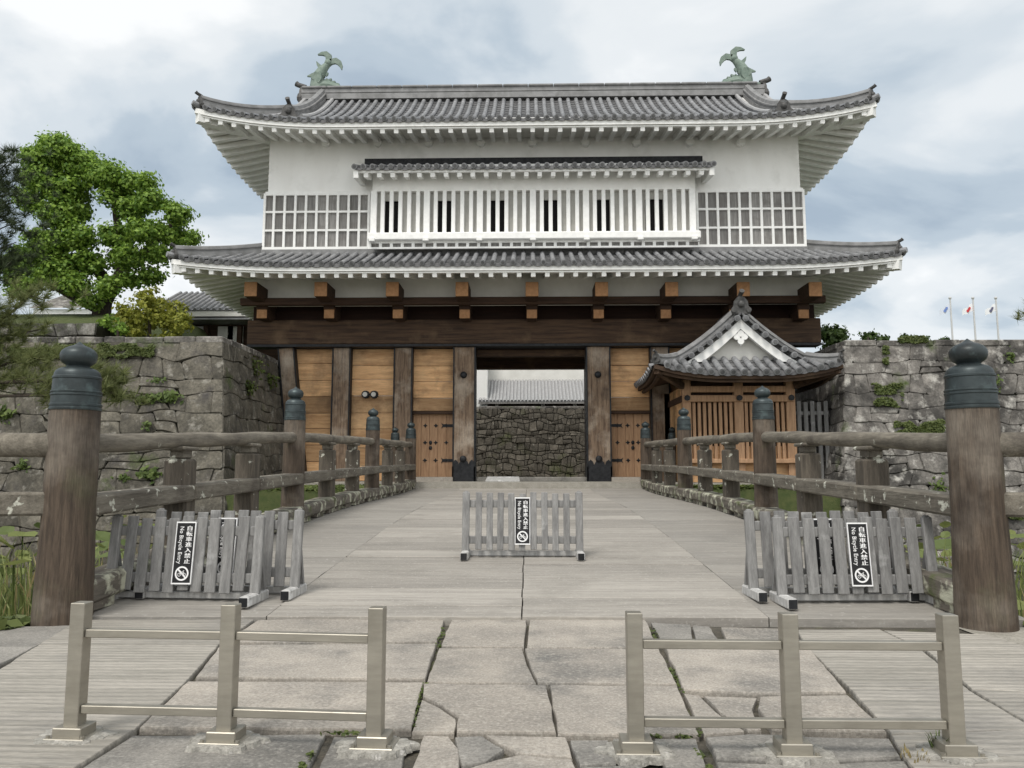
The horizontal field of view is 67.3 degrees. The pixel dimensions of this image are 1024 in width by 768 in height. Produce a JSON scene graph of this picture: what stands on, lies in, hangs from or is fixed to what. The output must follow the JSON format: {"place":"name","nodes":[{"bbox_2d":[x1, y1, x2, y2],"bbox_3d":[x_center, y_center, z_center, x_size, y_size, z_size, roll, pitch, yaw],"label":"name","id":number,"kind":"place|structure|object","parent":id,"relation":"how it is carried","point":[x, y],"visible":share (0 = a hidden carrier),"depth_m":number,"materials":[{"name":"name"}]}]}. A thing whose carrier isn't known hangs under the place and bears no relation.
{"place":"outdoors","nodes":[
{"label":"outdoors","id":0,"kind":"place"},
{"bbox_2d":[4,314,210,336],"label":"grass slope","id":1,"kind":"structure","parent":0,"point":[89,318],"depth_m":30.65,"materials":[{"name":"green plant"}]},
{"bbox_2d":[0,125,209,314],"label":"camphor tree","id":2,"kind":"object","parent":1,"relation":"on","point":[133,197],"visible":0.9,"depth_m":30.93,"materials":[{"name":"green plant"}]},
{"bbox_2d":[111,286,194,336],"bbox_3d":[-12.887,-2.343,27.776,3.480,2.771,2.170,0,-6,1],"label":"round shrub","id":3,"kind":"object","parent":1,"relation":"on","point":[153,313],"visible":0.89,"depth_m":27.49,"materials":[{"name":"green plant"}]},
{"bbox_2d":[0,616,907,767],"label":"grey flagstone paving","id":4,"kind":"structure","parent":0,"point":[291,751],"depth_m":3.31,"materials":[{"name":"grey stone"}]},
{"bbox_2d":[33,601,420,760],"bbox_3d":[-1.281,1.305,3.461,1.778,0.616,0.287,-1,-6,5],"label":"steel barrier","id":5,"kind":"object","parent":4,"relation":"on","point":[374,740],"visible":0.98,"depth_m":3.43,"materials":[{"name":"grey metal"}]},
{"bbox_2d":[298,627,712,767],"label":"joint moss","id":6,"kind":"object","parent":4,"relation":"on","point":[302,764],"visible":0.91,"depth_m":3.54,"materials":[{"name":"green plant"}]},
{"bbox_2d":[25,626,972,767],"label":"joint","id":7,"kind":"structure","parent":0,"point":[410,760],"depth_m":4.01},
{"bbox_2d":[0,619,1023,767],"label":"ridged paving","id":8,"kind":"structure","parent":0,"point":[886,684],"depth_m":4.33,"materials":[{"name":"stone"}]},
{"bbox_2d":[594,611,1003,767],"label":"steel barrier","id":9,"kind":"object","parent":8,"relation":"on","point":[790,746],"visible":0.98,"depth_m":3.29,"materials":[{"name":"grey metal"}]},
{"bbox_2d":[899,743,929,762],"bbox_3d":[1.685,1.554,3.240,0.139,0.031,0.167,0,-6,1],"label":"grass tuft","id":10,"kind":"object","parent":8,"relation":"on","point":[908,752],"visible":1,"depth_m":3.23,"materials":[{"name":"plant"}]},
{"bbox_2d":[925,730,949,746],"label":"grass tuft","id":11,"kind":"object","parent":8,"relation":"on","point":[931,744],"visible":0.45,"depth_m":3.32,"materials":[{"name":"green plant"}]},
{"bbox_2d":[0,484,1023,629],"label":"bank grass","id":12,"kind":"structure","parent":0,"point":[12,621],"depth_m":6.14,"materials":[{"name":"green plant"}]},
{"bbox_2d":[0,273,154,414],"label":"pine tree","id":13,"kind":"object","parent":12,"relation":"on","point":[112,388],"visible":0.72,"depth_m":13.83,"materials":[{"name":"green plant"}]},
{"bbox_2d":[0,0,1023,352],"label":"sky","id":14,"kind":"structure","parent":0,"point":[938,168],"materials":[{"name":"white"}]},
{"bbox_2d":[1,573,1023,615],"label":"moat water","id":15,"kind":"structure","parent":0,"point":[32,584],"depth_m":19.10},
{"bbox_2d":[1,536,22,614],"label":"lotus stalks","id":16,"kind":"object","parent":15,"relation":"on","point":[12,608],"visible":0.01,"depth_m":8.02,"materials":[{"name":"green plant"}]},
{"bbox_2d":[0,336,316,582],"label":"stone wall","id":17,"kind":"structure","parent":15,"relation":"in","point":[207,377],"depth_m":21.86,"materials":[{"name":"grey stone"}]},
{"bbox_2d":[0,404,19,423],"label":"wall weed","id":18,"kind":"object","parent":17,"relation":"attached to","point":[6,414],"depth_m":21.74,"materials":[{"name":"green plant"}]},
{"bbox_2d":[10,457,30,472],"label":"wall weed","id":19,"kind":"object","parent":17,"relation":"attached to","point":[21,464],"depth_m":21.19,"materials":[{"name":"green plant"}]},
{"bbox_2d":[1,343,85,355],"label":"wall moss","id":20,"kind":"object","parent":17,"relation":"attached to","point":[44,345],"depth_m":22.37,"materials":[{"name":"green plant"}]},
{"bbox_2d":[0,323,109,337],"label":"stone wall","id":21,"kind":"structure","parent":17,"relation":"on","point":[76,330],"depth_m":27.18,"materials":[{"name":"grey stone"}]},
{"bbox_2d":[96,313,129,335],"bbox_3d":[-13.969,-1.566,26.874,1.196,1.803,0.881,0,-6,1],"label":"round shrub","id":22,"kind":"object","parent":17,"relation":"on","point":[120,329],"visible":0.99,"depth_m":26.73,"materials":[{"name":"green plant"}]},
{"bbox_2d":[110,470,131,482],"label":"wall weed","id":23,"kind":"object","parent":17,"relation":"attached to","point":[124,477],"depth_m":21.05,"materials":[{"name":"green plant"}]},
{"bbox_2d":[96,342,155,359],"bbox_3d":[-11.327,-0.967,22.316,2.002,0.545,0.238,0,-6,1],"label":"wall moss","id":24,"kind":"object","parent":17,"relation":"attached to","point":[132,349],"depth_m":22.29,"materials":[{"name":"green plant"}]},
{"bbox_2d":[140,421,151,431],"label":"wall weed","id":25,"kind":"object","parent":17,"relation":"attached to","point":[146,427],"depth_m":21.52,"materials":[{"name":"green plant"}]},
{"bbox_2d":[137,392,157,402],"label":"wall weed","id":26,"kind":"object","parent":17,"relation":"attached to","point":[148,400],"depth_m":21.80,"materials":[{"name":"green plant"}]},
{"bbox_2d":[135,465,161,483],"bbox_3d":[-9.960,2.486,21.090,0.784,0.556,0.315,0,-6,1],"label":"wall weed","id":27,"kind":"object","parent":17,"relation":"attached to","point":[150,473],"depth_m":21.02,"materials":[{"name":"green plant"}]},
{"bbox_2d":[146,376,166,383],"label":"wall weed","id":28,"kind":"object","parent":17,"relation":"attached to","point":[157,380],"depth_m":21.97,"materials":[{"name":"green plant"}]},
{"bbox_2d":[146,389,183,404],"bbox_3d":[-9.907,0.368,21.839,1.246,0.473,0.336,0,-6,1],"label":"wall weed","id":29,"kind":"object","parent":17,"relation":"attached to","point":[169,396],"depth_m":21.78,"materials":[{"name":"green plant"}]},
{"bbox_2d":[245,379,257,399],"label":"wall weed","id":30,"kind":"object","parent":17,"relation":"attached to","point":[249,387],"depth_m":23.88,"materials":[{"name":"green plant"}]},
{"bbox_2d":[251,356,268,379],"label":"wall weed","id":31,"kind":"object","parent":17,"relation":"attached to","point":[255,362],"depth_m":24.71,"materials":[{"name":"green plant"}]},
{"bbox_2d":[267,373,282,389],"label":"wall weed","id":32,"kind":"object","parent":17,"relation":"attached to","point":[270,379],"depth_m":26.02,"materials":[{"name":"green plant"}]},
{"bbox_2d":[0,515,1023,616],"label":"lotus bed","id":33,"kind":"object","parent":15,"relation":"on","point":[945,543],"visible":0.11,"depth_m":11.44,"materials":[{"name":"green plant"}]},
{"bbox_2d":[0,535,1023,616],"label":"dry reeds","id":34,"kind":"object","parent":33,"relation":"on","point":[29,592],"visible":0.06,"depth_m":9.54,"materials":[{"name":"green plant"}]},
{"bbox_2d":[795,340,1023,572],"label":"stone wall","id":35,"kind":"structure","parent":15,"relation":"in","point":[850,396],"depth_m":24.04,"materials":[{"name":"grey stone"}]},
{"bbox_2d":[882,345,890,364],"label":"wall moss","id":36,"kind":"object","parent":35,"relation":"attached to","point":[885,349],"depth_m":24.43,"materials":[{"name":"green plant"}]},
{"bbox_2d":[871,382,904,407],"bbox_3d":[11.741,0.335,23.974,1.069,0.834,0.297,0,-6,1],"label":"wall moss","id":37,"kind":"object","parent":35,"relation":"attached to","point":[892,388],"depth_m":23.98,"materials":[{"name":"green plant"}]},
{"bbox_2d":[897,335,929,343],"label":"wall moss","id":38,"kind":"object","parent":35,"relation":"attached to","point":[914,339],"depth_m":24.56,"materials":[{"name":"green plant"}]},
{"bbox_2d":[893,418,945,432],"bbox_3d":[12.506,1.386,23.575,1.677,0.688,0.267,0,-6,1],"label":"wall moss","id":39,"kind":"object","parent":35,"relation":"attached to","point":[936,426],"depth_m":23.58,"materials":[{"name":"green plant"}]},
{"bbox_2d":[928,472,948,491],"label":"wall weed","id":40,"kind":"object","parent":35,"relation":"attached to","point":[937,485],"depth_m":22.96,"materials":[{"name":"green plant"}]},
{"bbox_2d":[996,375,1003,392],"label":"wall weed","id":41,"kind":"object","parent":35,"relation":"attached to","point":[998,380],"depth_m":24.00,"materials":[{"name":"green plant"}]},
{"bbox_2d":[1003,346,1015,363],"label":"wall weed","id":42,"kind":"object","parent":35,"relation":"attached to","point":[1013,355],"depth_m":24.32,"materials":[{"name":"green plant"}]},
{"bbox_2d":[1008,517,1023,519],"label":"wall moss","id":43,"kind":"object","parent":35,"relation":"attached to","point":[1018,518],"depth_m":22.58,"materials":[{"name":"green plant"}]},
{"bbox_2d":[304,481,749,488],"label":"courtyard","id":44,"kind":"structure","parent":0,"point":[538,484],"depth_m":24.01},
{"bbox_2d":[379,406,617,476],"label":"stone wall","id":45,"kind":"structure","parent":44,"relation":"on","point":[530,441],"depth_m":43.65,"materials":[{"name":"grey stone"}]},
{"bbox_2d":[485,477,519,481],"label":"access ramp","id":46,"kind":"structure","parent":44,"relation":"on","point":[502,479],"depth_m":26.49,"materials":[{"name":"grey concrete"}]},
{"bbox_2d":[166,46,907,481],"bbox_3d":[0.786,-4.880,29.920,23.572,17.213,10.999,0,-6,1],"label":"gatehouse","id":47,"kind":"object","parent":44,"relation":"on","point":[418,256],"visible":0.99,"depth_m":26.71,"materials":[{"name":"white paint"}]},
{"bbox_2d":[262,193,370,249],"bbox_3d":[-6.833,-5.669,26.883,3.747,2.045,0.118,0,-6,1],"label":"lattice window","id":48,"kind":"structure","parent":47,"relation":"in","point":[290,220],"depth_m":26.88,"materials":[{"name":"white paint"}]},
{"bbox_2d":[413,411,452,481],"bbox_3d":[-2.786,2.193,26.987,1.502,2.504,0.800,0,-6,1],"label":"wicket door","id":49,"kind":"structure","parent":47,"relation":"in","point":[433,440],"depth_m":27.25,"materials":[{"name":"brown wood"}]},
{"bbox_2d":[367,163,700,249],"bbox_3d":[0.729,-6.076,26.419,11.261,2.995,0.820,0,-6,1],"label":"barred window","id":50,"kind":"structure","parent":47,"relation":"in","point":[560,212],"depth_m":26.30,"materials":[{"name":"white paint"}]},
{"bbox_2d":[611,411,649,481],"bbox_3d":[4.153,2.177,26.844,1.452,2.504,0.800,0,-6,1],"label":"wicket door","id":51,"kind":"structure","parent":47,"relation":"in","point":[626,425],"depth_m":27.11,"materials":[{"name":"brown wood"}]},
{"bbox_2d":[695,189,806,246],"bbox_3d":[8.240,-5.704,26.572,3.743,2.045,0.118,0,-6,1],"label":"lattice window","id":52,"kind":"structure","parent":47,"relation":"in","point":[724,218],"depth_m":26.56,"materials":[{"name":"white paint"}]},
{"bbox_2d":[634,289,844,481],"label":"guardhouse","id":53,"kind":"structure","parent":44,"relation":"on","point":[733,359],"depth_m":24.32,"materials":[{"name":"wood"}]},
{"bbox_2d":[796,401,829,478],"bbox_3d":[9.670,1.846,24.778,1.165,2.602,0.100,0,-6,1],"label":"picket fence","id":54,"kind":"object","parent":44,"relation":"on","point":[812,412],"visible":0.48,"depth_m":24.81,"materials":[{"name":"brown wood"}]},
{"bbox_2d":[226,489,841,518],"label":"moat bank","id":55,"kind":"structure","parent":0,"point":[271,500],"depth_m":23.14,"materials":[{"name":"green plant"}]},
{"bbox_2d":[959,627,1023,645],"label":"bank path","id":56,"kind":"structure","parent":0,"point":[1017,637],"depth_m":5.76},
{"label":"terrace","id":57,"kind":"structure","parent":0,"visible":0},
{"bbox_2d":[815,323,854,349],"bbox_3d":[14.095,-1.694,33.893,1.793,2.130,1.842,-1,-7,13],"label":"broadleaf tree","id":58,"kind":"object","parent":57,"relation":"on","point":[833,334],"visible":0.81,"depth_m":33.45,"materials":[{"name":"green plant"}]},
{"bbox_2d":[857,328,889,340],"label":"round shrub","id":59,"kind":"object","parent":57,"relation":"on","point":[870,335],"visible":0.68,"depth_m":38.48,"materials":[{"name":"green plant"}]},
{"bbox_2d":[900,333,949,339],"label":"round shrub","id":60,"kind":"object","parent":57,"relation":"on","point":[927,337],"visible":0.14,"depth_m":39.92,"materials":[{"name":"green plant"}]},
{"bbox_2d":[939,297,953,339],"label":"flagpole","id":61,"kind":"object","parent":57,"relation":"on","point":[947,308],"visible":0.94,"depth_m":60.26,"materials":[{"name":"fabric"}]},
{"bbox_2d":[962,297,976,339],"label":"flagpole","id":62,"kind":"object","parent":57,"relation":"on","point":[970,308],"visible":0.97,"depth_m":60.22,"materials":[{"name":"fabric"}]},
{"bbox_2d":[985,297,999,339],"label":"flagpole","id":63,"kind":"object","parent":57,"relation":"on","point":[993,308],"visible":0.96,"depth_m":60.18,"materials":[{"name":"fabric"}]},
{"bbox_2d":[1008,300,1023,321],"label":"pine tree","id":64,"kind":"object","parent":57,"relation":"on","point":[1018,317],"visible":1,"depth_m":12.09,"materials":[{"name":"green plant"}]},
{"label":"terrace","id":65,"kind":"structure","parent":0,"visible":0},
{"bbox_2d":[0,142,64,290],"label":"pine tree","id":66,"kind":"object","parent":65,"relation":"on","point":[13,260],"visible":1,"depth_m":25.35,"materials":[{"name":"green plant"}]},
{"bbox_2d":[30,295,91,313],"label":"storehouse","id":67,"kind":"structure","parent":65,"relation":"on","point":[58,302],"depth_m":45.55,"materials":[{"name":"stone"}]},
{"bbox_2d":[165,291,277,359],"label":"gallery building","id":68,"kind":"structure","parent":65,"relation":"on","point":[212,316],"depth_m":35.83,"materials":[{"name":"tile"}]},
{"bbox_2d":[196,326,243,343],"bbox_3d":[-14.267,-0.936,35.760,3.456,3.520,0.060,0,-6,1],"label":"window","id":69,"kind":"structure","parent":68,"relation":"in","point":[229,332],"depth_m":35.87,"materials":[{"name":"paint"}]},
{"bbox_2d":[382,370,487,405],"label":"corridor building","id":70,"kind":"structure","parent":65,"relation":"on","point":[482,383],"depth_m":47.13,"materials":[{"name":"white paint"}]},
{"bbox_2d":[377,370,628,405],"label":"corridor building","id":71,"kind":"structure","parent":65,"relation":"on","point":[535,387],"depth_m":48.50,"materials":[{"name":"paint"}]},
{"bbox_3d":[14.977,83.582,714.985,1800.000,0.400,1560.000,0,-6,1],"label":"ground","id":72,"kind":"structure","parent":0,"visible":0},
{"bbox_2d":[92,488,1023,627],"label":"wooden bridge","id":73,"kind":"structure","parent":72,"relation":"on","point":[651,557],"depth_m":7.93,"materials":[{"name":"grey wood"}]},
{"bbox_2d":[106,514,268,607],"bbox_3d":[-2.897,1.534,6.759,1.405,0.755,0.468,0,-6,4],"label":"picket barricade","id":74,"kind":"object","parent":73,"relation":"on","point":[185,553],"visible":0.99,"depth_m":6.80,"materials":[{"name":"grey wood"}]},
{"bbox_2d":[0,342,415,625],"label":"bridge railing","id":75,"kind":"object","parent":73,"relation":"on","point":[68,503],"visible":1,"depth_m":6.73,"materials":[{"name":"brown wood"}]},
{"bbox_2d":[135,508,306,600],"bbox_3d":[-2.624,1.534,7.015,1.405,0.780,0.468,0,-6,4],"label":"picket barricade","id":76,"kind":"object","parent":73,"relation":"on","point":[282,525],"visible":0.29,"depth_m":7.04,"materials":[{"name":"grey wood"}]},
{"bbox_2d":[460,491,584,560],"bbox_3d":[0.121,1.629,8.900,1.405,0.769,0.468,0,-6,1],"label":"picket barricade","id":77,"kind":"object","parent":73,"relation":"on","point":[522,524],"visible":1,"depth_m":8.94,"materials":[{"name":"grey wood"}]},
{"bbox_2d":[742,509,919,601],"bbox_3d":[2.821,1.522,6.902,1.405,0.780,0.468,0,-6,-1],"label":"picket barricade","id":78,"kind":"object","parent":73,"relation":"on","point":[751,588],"visible":0.25,"depth_m":6.95,"materials":[{"name":"grey wood"}]},
{"bbox_2d":[640,339,1023,632],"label":"bridge railing","id":79,"kind":"object","parent":73,"relation":"on","point":[974,588],"visible":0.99,"depth_m":6.55,"materials":[{"name":"brown wood"}]},
{"bbox_2d":[769,515,937,609],"bbox_3d":[2.984,1.521,6.638,1.405,0.755,0.468,0,-6,-1],"label":"picket barricade","id":80,"kind":"object","parent":73,"relation":"on","point":[861,548],"visible":0.96,"depth_m":6.68,"materials":[{"name":"grey wood"}]}
]}

